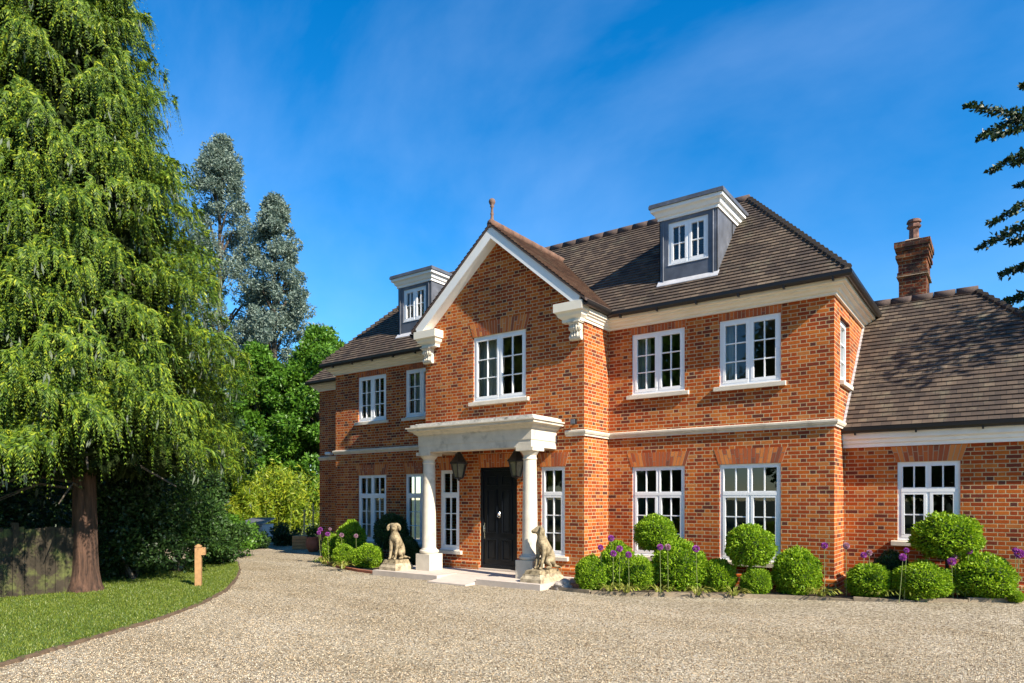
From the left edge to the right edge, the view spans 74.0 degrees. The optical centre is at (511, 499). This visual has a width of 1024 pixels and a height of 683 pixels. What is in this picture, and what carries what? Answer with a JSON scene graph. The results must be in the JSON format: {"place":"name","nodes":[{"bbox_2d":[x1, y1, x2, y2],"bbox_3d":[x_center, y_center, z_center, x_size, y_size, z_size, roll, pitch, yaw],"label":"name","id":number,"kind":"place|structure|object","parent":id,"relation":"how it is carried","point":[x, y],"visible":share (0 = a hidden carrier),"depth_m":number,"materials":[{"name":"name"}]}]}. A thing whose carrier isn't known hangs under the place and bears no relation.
{"place":"outdoors","nodes":[
{"label":"outdoors","id":0,"kind":"place"},
{"bbox_2d":[0,558,238,661],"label":"lawn","id":1,"kind":"structure","parent":0,"point":[93,630],"depth_m":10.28,"materials":[{"name":"green plant"}]},
{"bbox_2d":[0,460,43,541],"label":"laurel shrub","id":2,"kind":"object","parent":1,"relation":"on","point":[11,504],"visible":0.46,"depth_m":15.12,"materials":[{"name":"green plant"}]},
{"bbox_2d":[0,523,73,597],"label":"board fence","id":3,"kind":"object","parent":1,"relation":"on","point":[48,558],"visible":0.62,"depth_m":12.34,"materials":[{"name":"wood"}]},
{"bbox_2d":[0,464,126,575],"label":"laurel shrub","id":4,"kind":"object","parent":1,"relation":"on","point":[42,509],"visible":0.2,"depth_m":15.73,"materials":[{"name":"green plant"}]},
{"bbox_2d":[66,461,192,580],"bbox_3d":[-8.289,0.477,14.760,2.480,3.006,2.422,0,0,-24],"label":"laurel shrub","id":5,"kind":"object","parent":1,"relation":"on","point":[130,522],"visible":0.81,"depth_m":14.39,"materials":[{"name":"green plant"}]},
{"bbox_2d":[0,0,269,592],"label":"weeping conifer","id":6,"kind":"object","parent":1,"relation":"on","point":[95,329],"visible":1,"depth_m":11.83,"materials":[{"name":"green plant"}]},
{"bbox_2d":[125,449,237,573],"bbox_3d":[-8.039,0.263,16.400,3.281,3.699,3.170,0,0,36],"label":"laurel shrub","id":7,"kind":"object","parent":1,"relation":"on","point":[198,522],"visible":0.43,"depth_m":16.13,"materials":[{"name":"green plant"}]},
{"bbox_2d":[195,544,205,585],"bbox_3d":[-6.257,1.367,13.656,0.191,0.925,0.116,0,0,-14],"label":"wooden post","id":8,"kind":"object","parent":1,"relation":"on","point":[200,550],"visible":0.94,"depth_m":13.60,"materials":[{"name":"brown wood"}]},
{"bbox_2d":[183,518,255,563],"bbox_3d":[-7.904,1.172,18.191,1.962,1.505,1.943,0,0,-21],"label":"laurel shrub","id":9,"kind":"object","parent":1,"relation":"on","point":[226,555],"visible":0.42,"depth_m":18.06,"materials":[{"name":"green plant"}]},
{"bbox_2d":[33,500,419,537],"bbox_3d":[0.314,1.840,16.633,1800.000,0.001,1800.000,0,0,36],"label":"ground","id":10,"kind":"structure","parent":0,"point":[417,519],"depth_m":58.47,"materials":[{"name":"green plant"}]},
{"bbox_2d":[6,478,110,539],"bbox_3d":[-19.845,-2.288,27.344,9.460,9.030,9.624,0,0,36],"label":"broadleaf tree","id":11,"kind":"object","parent":10,"relation":"on","point":[51,508],"depth_m":25.88,"materials":[{"name":"green plant"}]},
{"bbox_2d":[66,351,270,519],"bbox_3d":[-15.570,-2.696,29.788,9.406,9.726,8.789,0,0,-18],"label":"broadleaf tree","id":12,"kind":"object","parent":10,"relation":"on","point":[257,444],"visible":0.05,"depth_m":29.97,"materials":[{"name":"green plant"}]},
{"bbox_2d":[172,132,292,394],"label":"eucalyptus tree","id":13,"kind":"object","parent":10,"relation":"on","point":[218,165],"visible":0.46,"depth_m":40.26,"materials":[{"name":"grey plant"}]},
{"bbox_2d":[223,479,264,520],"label":"bamboo clump","id":14,"kind":"object","parent":10,"relation":"on","point":[246,499],"visible":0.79,"depth_m":31.77,"materials":[{"name":"green plant"}]},
{"bbox_2d":[206,404,283,489],"bbox_3d":[-14.685,-1.662,35.989,5.618,7.108,4.859,0,0,36],"label":"broadleaf tree","id":15,"kind":"object","parent":10,"relation":"on","point":[256,420],"visible":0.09,"depth_m":35.78,"materials":[{"name":"green plant"}]},
{"bbox_2d":[219,338,306,485],"bbox_3d":[-14.009,-3.393,37.143,5.400,10.565,5.494,0,0,36],"label":"broadleaf tree","id":16,"kind":"object","parent":10,"relation":"on","point":[263,361],"visible":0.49,"depth_m":36.00,"materials":[{"name":"green plant"}]},
{"bbox_2d":[223,455,319,534],"bbox_3d":[-12.008,-0.127,34.011,7.782,4.095,4.222,0,0,-7],"label":"bamboo clump","id":17,"kind":"object","parent":10,"relation":"on","point":[284,499],"visible":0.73,"depth_m":33.24,"materials":[{"name":"green plant"}]},
{"bbox_2d":[222,191,326,459],"bbox_3d":[-13.778,-8.129,40.086,6.416,20.030,6.533,0,0,36],"label":"eucalyptus tree","id":18,"kind":"object","parent":10,"relation":"on","point":[273,216],"visible":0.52,"depth_m":39.27,"materials":[{"name":"grey plant"}]},
{"bbox_2d":[253,362,316,528],"bbox_3d":[-12.686,-3.192,40.255,6.971,10.164,6.085,0,0,36],"label":"broadleaf tree","id":19,"kind":"object","parent":10,"relation":"on","point":[310,449],"visible":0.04,"depth_m":38.52,"materials":[{"name":"green plant"}]},
{"bbox_2d":[258,323,345,527],"bbox_3d":[-10.732,-3.976,37.926,6.515,11.730,6.744,0,0,36],"label":"broadleaf tree","id":20,"kind":"object","parent":10,"relation":"on","point":[317,345],"visible":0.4,"depth_m":36.34,"materials":[{"name":"green plant"}]},
{"bbox_2d":[305,186,1023,593],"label":"brick house","id":21,"kind":"structure","parent":10,"relation":"on","point":[709,370],"depth_m":14.52,"materials":[{"name":"brick"}]},
{"bbox_2d":[354,374,388,425],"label":"window","id":22,"kind":"structure","parent":21,"relation":"in","point":[371,382],"depth_m":19.92,"materials":[{"name":"paint"}]},
{"bbox_2d":[359,475,385,544],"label":"window","id":23,"kind":"structure","parent":21,"relation":"in","point":[370,495],"depth_m":20.00,"materials":[{"name":"paint"}]},
{"bbox_2d":[401,367,425,420],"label":"window","id":24,"kind":"structure","parent":21,"relation":"in","point":[418,386],"depth_m":18.95,"materials":[{"name":"paint"}]},
{"bbox_2d":[406,474,422,547],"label":"window","id":25,"kind":"structure","parent":21,"relation":"in","point":[409,495],"depth_m":18.88,"materials":[{"name":"paint"}]},
{"bbox_2d":[438,470,461,554],"bbox_3d":[-1.512,0.313,16.647,0.810,2.045,0.185,0,0,36],"label":"window","id":26,"kind":"structure","parent":21,"relation":"in","point":[448,549],"depth_m":16.67,"materials":[{"name":"paint"}]},
{"bbox_2d":[450,452,467,480],"bbox_3d":[-1.239,-0.820,15.858,0.460,0.800,0.398,0,0,36],"label":"hanging lantern","id":27,"kind":"object","parent":21,"relation":"hanging from","point":[458,462],"visible":0.92,"depth_m":15.76,"materials":[{"name":"black paint"}]},
{"bbox_2d":[479,467,516,571],"bbox_3d":[-0.301,0.460,15.788,1.120,2.400,0.170,0,0,36],"label":"front door","id":28,"kind":"structure","parent":21,"relation":"in","point":[498,487],"depth_m":15.81,"materials":[{"name":"paint"}]},
{"bbox_2d":[468,329,528,406],"bbox_3d":[-0.227,-3.040,15.856,1.720,1.659,0.416,0,0,36],"label":"window","id":29,"kind":"structure","parent":21,"relation":"in","point":[492,356],"depth_m":15.96,"materials":[{"name":"paint"}]},
{"bbox_2d":[507,449,522,479],"bbox_3d":[0.103,-0.820,14.882,0.460,0.800,0.398,0,0,36],"label":"hanging lantern","id":30,"kind":"object","parent":21,"relation":"hanging from","point":[515,460],"visible":0.79,"depth_m":14.78,"materials":[{"name":"black paint"}]},
{"bbox_2d":[540,466,568,560],"bbox_3d":[0.902,0.313,14.892,0.820,2.045,0.185,0,0,36],"label":"window","id":31,"kind":"structure","parent":21,"relation":"in","point":[559,554],"depth_m":14.89,"materials":[{"name":"paint"}]},
{"bbox_2d":[570,418,576,424],"bbox_3d":[1.321,-1.650,14.482,0.120,0.120,0.135,0,0,36],"label":"wall floodlight","id":32,"kind":"object","parent":21,"relation":"attached to","point":[573,421],"depth_m":14.43,"materials":[{"name":"black paint"}]},
{"bbox_2d":[626,327,688,399],"bbox_3d":[3.204,-2.919,14.695,1.408,1.472,0.415,0,0,36],"label":"window","id":33,"kind":"structure","parent":21,"relation":"in","point":[642,389],"depth_m":14.64,"materials":[{"name":"paint"}]},
{"bbox_2d":[633,466,684,560],"bbox_3d":[3.136,0.313,14.602,1.408,2.027,0.185,0,0,36],"label":"window","id":34,"kind":"structure","parent":21,"relation":"in","point":[658,495],"depth_m":14.61,"materials":[{"name":"paint"}]},
{"bbox_2d":[713,312,785,391],"bbox_3d":[4.772,-2.919,13.554,1.396,1.472,0.415,0,0,36],"label":"window","id":35,"kind":"structure","parent":21,"relation":"in","point":[727,382],"depth_m":13.48,"materials":[{"name":"paint"}]},
{"bbox_2d":[720,463,780,567],"bbox_3d":[4.704,0.313,13.462,1.396,2.027,0.185,0,0,36],"label":"window","id":36,"kind":"structure","parent":21,"relation":"in","point":[749,494],"depth_m":13.46,"materials":[{"name":"paint"}]},
{"bbox_2d":[840,320,853,390],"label":"window","id":37,"kind":"structure","parent":21,"relation":"in","point":[843,382],"depth_m":13.62,"materials":[{"name":"paint"}]},
{"bbox_2d":[891,461,959,545],"bbox_3d":[7.617,0.088,12.443,1.182,1.555,0.185,0,0,36],"label":"window","id":38,"kind":"structure","parent":21,"relation":"in","point":[928,491],"depth_m":12.47,"materials":[{"name":"paint"}]},
{"bbox_2d":[245,518,274,537],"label":"garden shed","id":39,"kind":"structure","parent":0,"point":[261,522],"depth_m":27.20,"materials":[{"name":"white paint"}]},
{"bbox_2d":[0,538,1023,682],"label":"gravel drive","id":40,"kind":"structure","parent":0,"point":[1002,618],"depth_m":8.75,"materials":[{"name":"beige gravel"}]},
{"bbox_2d":[0,563,240,666],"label":"lawn edging","id":41,"kind":"object","parent":40,"relation":"on","point":[18,659],"visible":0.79,"depth_m":8.95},
{"bbox_2d":[206,512,263,557],"bbox_3d":[-8.474,1.149,20.749,1.964,1.520,1.683,0,0,36],"label":"leafy shrub","id":42,"kind":"object","parent":40,"relation":"on","point":[249,544],"visible":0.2,"depth_m":20.96,"materials":[{"name":"green plant"}]},
{"bbox_2d":[247,524,271,548],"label":"leafy shrub","id":43,"kind":"object","parent":40,"relation":"on","point":[266,540],"visible":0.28,"depth_m":24.33,"materials":[{"name":"green plant"}]},
{"bbox_2d":[262,522,302,545],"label":"leafy shrub","id":44,"kind":"object","parent":40,"relation":"on","point":[282,536],"visible":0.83,"depth_m":25.74,"materials":[{"name":"green plant"}]},
{"bbox_2d":[292,535,306,548],"bbox_3d":[-7.502,1.538,24.300,0.520,0.465,0.600,0,0,0],"label":"timber planter","id":45,"kind":"object","parent":40,"relation":"on","point":[299,541],"visible":0.69,"depth_m":24.00,"materials":[{"name":"wood"}]},
{"bbox_2d":[302,509,305,534],"bbox_3d":[-7.612,1.080,24.900,0.200,1.400,0.052,0,0,36],"label":"trellis pole","id":46,"kind":"object","parent":40,"relation":"on","point":[303,510],"visible":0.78,"depth_m":24.88,"materials":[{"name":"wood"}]},
{"bbox_2d":[305,526,320,551],"bbox_3d":[-6.754,1.325,23.021,0.572,0.911,0.500,0,0,36],"label":"terracotta pot","id":47,"kind":"object","parent":40,"relation":"on","point":[312,541],"visible":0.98,"depth_m":22.85,"materials":[{"name":"brown ceramic"}]},
{"bbox_2d":[311,503,314,530],"bbox_3d":[-7.282,0.970,24.900,0.200,1.620,0.052,0,0,36],"label":"trellis pole","id":48,"kind":"object","parent":40,"relation":"on","point":[312,510],"visible":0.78,"depth_m":24.88,"materials":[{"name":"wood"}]},
{"bbox_2d":[324,561,353,568],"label":"strap leaf plant","id":49,"kind":"object","parent":40,"relation":"on","point":[342,564],"visible":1,"depth_m":16.84,"materials":[{"name":"green plant"}]},
{"bbox_2d":[319,556,372,573],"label":"bed kerb","id":50,"kind":"structure","parent":40,"relation":"on","point":[356,569],"depth_m":16.80,"materials":[{"name":"brick"}]},
{"bbox_2d":[322,557,382,570],"bbox_3d":[-4.093,1.730,19.284,2.583,0.001,6.027,0,0,-36],"label":"flower bed","id":51,"kind":"object","parent":40,"relation":"on","point":[371,569],"visible":0.2,"depth_m":17.07,"materials":[{"name":"soil"}]},
{"bbox_2d":[311,556,333,563],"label":"strap leaf plant","id":52,"kind":"object","parent":51,"relation":"on","point":[323,560],"visible":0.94,"depth_m":18.02,"materials":[{"name":"green plant"}]},
{"bbox_2d":[321,533,336,561],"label":"box shrub","id":53,"kind":"object","parent":51,"relation":"on","point":[326,544],"visible":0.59,"depth_m":18.73,"materials":[{"name":"green plant"}]},
{"bbox_2d":[331,543,354,564],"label":"box shrub","id":54,"kind":"object","parent":51,"relation":"on","point":[343,552],"visible":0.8,"depth_m":17.73,"materials":[{"name":"green plant"}]},
{"bbox_2d":[335,518,367,548],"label":"box shrub","id":55,"kind":"object","parent":51,"relation":"on","point":[349,529],"visible":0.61,"depth_m":18.37,"materials":[{"name":"green plant"}]},
{"bbox_2d":[352,542,383,567],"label":"box shrub","id":56,"kind":"object","parent":51,"relation":"on","point":[368,555],"visible":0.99,"depth_m":17.08,"materials":[{"name":"green plant"}]},
{"bbox_2d":[373,511,409,550],"bbox_3d":[-3.233,1.057,18.198,1.014,1.467,0.978,0,0,36],"label":"topiary standard","id":57,"kind":"object","parent":51,"relation":"on","point":[381,536],"visible":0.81,"depth_m":17.96,"materials":[{"name":"green plant"}]},
{"bbox_2d":[403,536,419,564],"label":"box shrub","id":58,"kind":"object","parent":51,"relation":"on","point":[411,545],"visible":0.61,"depth_m":17.44,"materials":[{"name":"green plant"}]},
{"bbox_2d":[373,565,575,590],"bbox_3d":[-0.994,1.746,15.074,4.720,0.168,1.900,0,0,36],"label":"porch step","id":59,"kind":"object","parent":40,"relation":"on","point":[456,576],"visible":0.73,"depth_m":14.75,"materials":[{"name":"stone"}]},
{"bbox_2d":[379,523,412,570],"bbox_3d":[-2.719,1.111,16.119,0.540,1.100,0.640,0,0,36],"label":"dog statue","id":60,"kind":"object","parent":59,"relation":"on","point":[396,548],"visible":1,"depth_m":15.96,"materials":[{"name":"stone"}]},
{"bbox_2d":[520,526,563,583],"bbox_3d":[0.629,1.103,13.820,0.530,1.115,0.860,0,0,36],"label":"dog statue","id":61,"kind":"object","parent":59,"relation":"on","point":[538,574],"visible":1,"depth_m":13.73,"materials":[{"name":"stone"}]},
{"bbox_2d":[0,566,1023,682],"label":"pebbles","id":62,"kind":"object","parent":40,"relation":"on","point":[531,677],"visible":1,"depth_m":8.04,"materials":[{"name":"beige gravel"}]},
{"bbox_2d":[657,544,662,596],"bbox_3d":[2.699,1.300,12.400,0.129,0.980,0.128,0,0,36],"label":"allium","id":63,"kind":"object","parent":40,"relation":"on","point":[659,547],"visible":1,"depth_m":12.39,"materials":[{"name":"plant"}]},
{"bbox_2d":[551,586,1023,602],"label":"bed kerb","id":64,"kind":"structure","parent":40,"relation":"on","point":[710,595],"depth_m":12.16,"materials":[{"name":"stone"}]},
{"bbox_2d":[571,582,1005,598],"bbox_3d":[5.888,1.670,12.661,10.154,0.120,2.354,0,0,18],"label":"flower bed","id":65,"kind":"object","parent":40,"relation":"on","point":[774,592],"visible":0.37,"depth_m":12.45,"materials":[{"name":"soil"}]},
{"bbox_2d":[554,578,572,589],"bbox_3d":[1.007,1.704,13.335,0.345,0.308,0.290,0,0,36],"label":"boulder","id":66,"kind":"object","parent":65,"relation":"on","point":[564,582],"visible":0.68,"depth_m":13.24,"materials":[{"name":"grey stone"}]},
{"bbox_2d":[574,553,607,589],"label":"box shrub","id":67,"kind":"object","parent":65,"relation":"on","point":[590,574],"visible":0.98,"depth_m":12.89,"materials":[{"name":"green plant"}]},
{"bbox_2d":[598,545,602,589],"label":"allium","id":68,"kind":"object","parent":65,"relation":"on","point":[600,547],"visible":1,"depth_m":12.88,"materials":[{"name":"purple plant"}]},
{"bbox_2d":[595,582,627,591],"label":"strap leaf plant","id":69,"kind":"object","parent":65,"relation":"on","point":[608,588],"visible":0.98,"depth_m":12.66,"materials":[{"name":"green plant"}]},
{"bbox_2d":[610,550,616,590],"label":"allium","id":70,"kind":"object","parent":65,"relation":"on","point":[613,553],"visible":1,"depth_m":12.67,"materials":[{"name":"purple plant"}]},
{"bbox_2d":[598,539,635,588],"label":"box shrub","id":71,"kind":"object","parent":65,"relation":"on","point":[611,562],"visible":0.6,"depth_m":13.07,"materials":[{"name":"green plant"}]},
{"bbox_2d":[616,545,622,589],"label":"allium","id":72,"kind":"object","parent":65,"relation":"on","point":[619,548],"visible":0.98,"depth_m":12.79,"materials":[{"name":"purple plant"}]},
{"bbox_2d":[609,583,640,592],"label":"strap leaf plant","id":73,"kind":"object","parent":65,"relation":"on","point":[627,590],"visible":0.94,"depth_m":12.55,"materials":[{"name":"green plant"}]},
{"bbox_2d":[625,551,631,565],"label":"allium","id":74,"kind":"object","parent":65,"relation":"on","point":[627,555],"visible":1,"depth_m":12.58,"materials":[{"name":"purple plant"}]},
{"bbox_2d":[622,553,657,590],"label":"box shrub","id":75,"kind":"object","parent":65,"relation":"on","point":[640,572],"visible":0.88,"depth_m":12.89,"materials":[{"name":"green plant"}]},
{"bbox_2d":[632,512,680,585],"bbox_3d":[2.857,1.024,13.583,0.893,1.533,0.916,0,0,36],"label":"topiary standard","id":76,"kind":"object","parent":65,"relation":"on","point":[653,530],"visible":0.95,"depth_m":13.37,"materials":[{"name":"green plant"}]},
{"bbox_2d":[642,584,675,592],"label":"strap leaf plant","id":77,"kind":"object","parent":65,"relation":"on","point":[657,588],"visible":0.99,"depth_m":12.45,"materials":[{"name":"green plant"}]},
{"bbox_2d":[664,544,670,589],"bbox_3d":[2.849,1.302,12.450,0.130,0.976,0.129,0,0,36],"label":"allium","id":78,"kind":"object","parent":65,"relation":"on","point":[667,547],"visible":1,"depth_m":12.43,"materials":[{"name":"plant"}]},
{"bbox_2d":[650,537,707,590],"bbox_3d":[3.214,1.268,13.109,1.228,1.086,1.186,0,0,36],"label":"box shrub","id":79,"kind":"object","parent":65,"relation":"on","point":[678,568],"visible":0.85,"depth_m":12.75,"materials":[{"name":"green plant"}]},
{"bbox_2d":[692,545,699,588],"bbox_3d":[3.356,1.312,12.399,0.140,0.956,0.141,0,0,36],"label":"allium","id":80,"kind":"object","parent":65,"relation":"on","point":[695,548],"visible":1,"depth_m":12.39,"materials":[{"name":"purple plant"}]},
{"bbox_2d":[681,585,717,594],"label":"strap leaf plant","id":81,"kind":"object","parent":65,"relation":"on","point":[696,591],"visible":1,"depth_m":12.23,"materials":[{"name":"green plant"}]},
{"bbox_2d":[699,557,738,591],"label":"box shrub","id":82,"kind":"object","parent":65,"relation":"on","point":[721,573],"visible":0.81,"depth_m":12.66,"materials":[{"name":"green plant"}]},
{"bbox_2d":[715,586,753,595],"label":"strap leaf plant","id":83,"kind":"object","parent":65,"relation":"on","point":[734,592],"visible":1,"depth_m":12.17,"materials":[{"name":"green plant"}]},
{"bbox_2d":[724,523,778,567],"bbox_3d":[4.452,1.111,12.693,1.029,1.358,0.982,0,0,36],"label":"topiary standard","id":84,"kind":"object","parent":65,"relation":"on","point":[749,544],"visible":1,"depth_m":12.43,"materials":[{"name":"green plant"}]},
{"bbox_2d":[738,566,773,593],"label":"box shrub","id":85,"kind":"object","parent":65,"relation":"on","point":[754,579],"visible":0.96,"depth_m":12.36,"materials":[{"name":"green plant"}]},
{"bbox_2d":[770,545,823,594],"bbox_3d":[5.239,1.317,12.504,0.939,0.975,0.902,0,0,-25],"label":"box shrub","id":86,"kind":"object","parent":65,"relation":"on","point":[796,569],"visible":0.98,"depth_m":12.24,"materials":[{"name":"green plant"}]},
{"bbox_2d":[800,587,840,596],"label":"strap leaf plant","id":87,"kind":"object","parent":65,"relation":"on","point":[818,593],"visible":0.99,"depth_m":11.91,"materials":[{"name":"green plant"}]},
{"bbox_2d":[821,542,827,591],"bbox_3d":[5.513,1.266,12.000,0.124,1.019,0.123,0,0,36],"label":"allium","id":88,"kind":"object","parent":65,"relation":"on","point":[824,547],"visible":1,"depth_m":11.99,"materials":[{"name":"purple plant"}]},
{"bbox_2d":[816,586,847,595],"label":"strap leaf plant","id":89,"kind":"object","parent":65,"relation":"on","point":[832,593],"visible":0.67,"depth_m":12.04,"materials":[{"name":"green plant"}]},
{"bbox_2d":[843,542,849,598],"bbox_3d":[5.849,1.260,11.900,0.123,1.005,0.123,0,0,36],"label":"allium","id":90,"kind":"object","parent":65,"relation":"on","point":[847,546],"visible":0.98,"depth_m":11.89,"materials":[{"name":"purple plant"}]},
{"bbox_2d":[860,552,866,559],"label":"allium","id":91,"kind":"object","parent":65,"relation":"on","point":[864,555],"visible":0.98,"depth_m":11.78,"materials":[{"name":"purple plant"}]},
{"bbox_2d":[843,562,894,597],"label":"box shrub","id":92,"kind":"object","parent":65,"relation":"on","point":[861,578],"visible":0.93,"depth_m":11.66,"materials":[{"name":"green plant"}]},
{"bbox_2d":[866,550,872,566],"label":"allium","id":93,"kind":"object","parent":65,"relation":"on","point":[869,554],"visible":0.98,"depth_m":11.79,"materials":[{"name":"plant"}]},
{"bbox_2d":[865,589,900,596],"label":"strap leaf plant","id":94,"kind":"object","parent":65,"relation":"on","point":[887,594],"visible":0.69,"depth_m":11.50,"materials":[{"name":"green plant"}]},
{"bbox_2d":[872,549,908,593],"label":"box shrub","id":95,"kind":"object","parent":65,"relation":"on","point":[891,560],"visible":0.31,"depth_m":12.06,"materials":[{"name":"green plant"}]},
{"bbox_2d":[903,548,908,599],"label":"allium","id":96,"kind":"object","parent":65,"relation":"on","point":[907,550],"visible":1,"depth_m":11.29,"materials":[{"name":"plant"}]},
{"bbox_2d":[889,589,923,597],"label":"strap leaf plant","id":97,"kind":"object","parent":65,"relation":"on","point":[903,594],"visible":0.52,"depth_m":11.39,"materials":[{"name":"green plant"}]},
{"bbox_2d":[890,558,955,601],"bbox_3d":[6.895,1.365,11.424,0.985,0.748,0.953,0,0,36],"label":"box shrub","id":98,"kind":"object","parent":65,"relation":"on","point":[929,579],"visible":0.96,"depth_m":11.18,"materials":[{"name":"green plant"}]},
{"bbox_2d":[906,510,986,568],"bbox_3d":[7.391,0.939,11.585,1.174,1.504,1.229,0,0,36],"label":"topiary standard","id":99,"kind":"object","parent":65,"relation":"on","point":[942,535],"visible":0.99,"depth_m":11.29,"materials":[{"name":"green plant"}]},
{"bbox_2d":[947,557,956,598],"bbox_3d":[7.242,1.322,11.200,0.139,0.729,0.140,0,0,36],"label":"allium","id":100,"kind":"object","parent":65,"relation":"on","point":[951,561],"visible":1,"depth_m":11.18,"materials":[{"name":"purple plant"}]},
{"bbox_2d":[951,554,957,598],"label":"allium","id":101,"kind":"object","parent":65,"relation":"on","point":[955,555],"visible":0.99,"depth_m":11.24,"materials":[{"name":"purple plant"}]},
{"bbox_2d":[965,548,972,597],"bbox_3d":[7.524,1.230,11.200,0.128,0.902,0.127,0,0,36],"label":"allium","id":102,"kind":"object","parent":65,"relation":"on","point":[968,553],"visible":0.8,"depth_m":11.19,"materials":[{"name":"purple plant"}]},
{"bbox_2d":[947,551,1022,599],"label":"box shrub","id":103,"kind":"object","parent":65,"relation":"on","point":[985,574],"visible":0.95,"depth_m":10.98,"materials":[{"name":"green plant"}]},
{"bbox_2d":[1005,590,1023,602],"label":"box shrub","id":104,"kind":"object","parent":65,"relation":"on","point":[1016,596],"visible":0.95,"depth_m":10.78,"materials":[{"name":"green plant"}]},
{"bbox_2d":[1014,549,1023,587],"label":"allium","id":105,"kind":"object","parent":65,"relation":"on","point":[1016,552],"visible":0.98,"depth_m":10.98,"materials":[{"name":"purple plant"}]},
{"bbox_2d":[899,553,906,600],"bbox_3d":[6.437,1.306,11.201,0.126,0.828,0.128,0,0,36],"label":"allium","id":106,"kind":"object","parent":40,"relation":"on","point":[904,556],"visible":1,"depth_m":11.20,"materials":[{"name":"purple plant"}]},
{"bbox_2d":[962,81,1023,310],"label":"tree","id":107,"kind":"object","parent":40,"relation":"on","point":[1015,119],"visible":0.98,"depth_m":15.63,"materials":[{"name":"green plant"}]},
{"bbox_2d":[123,0,1023,499],"label":"sky","id":108,"kind":"structure","parent":0,"point":[388,130],"materials":[{"name":"blue"}]}
]}

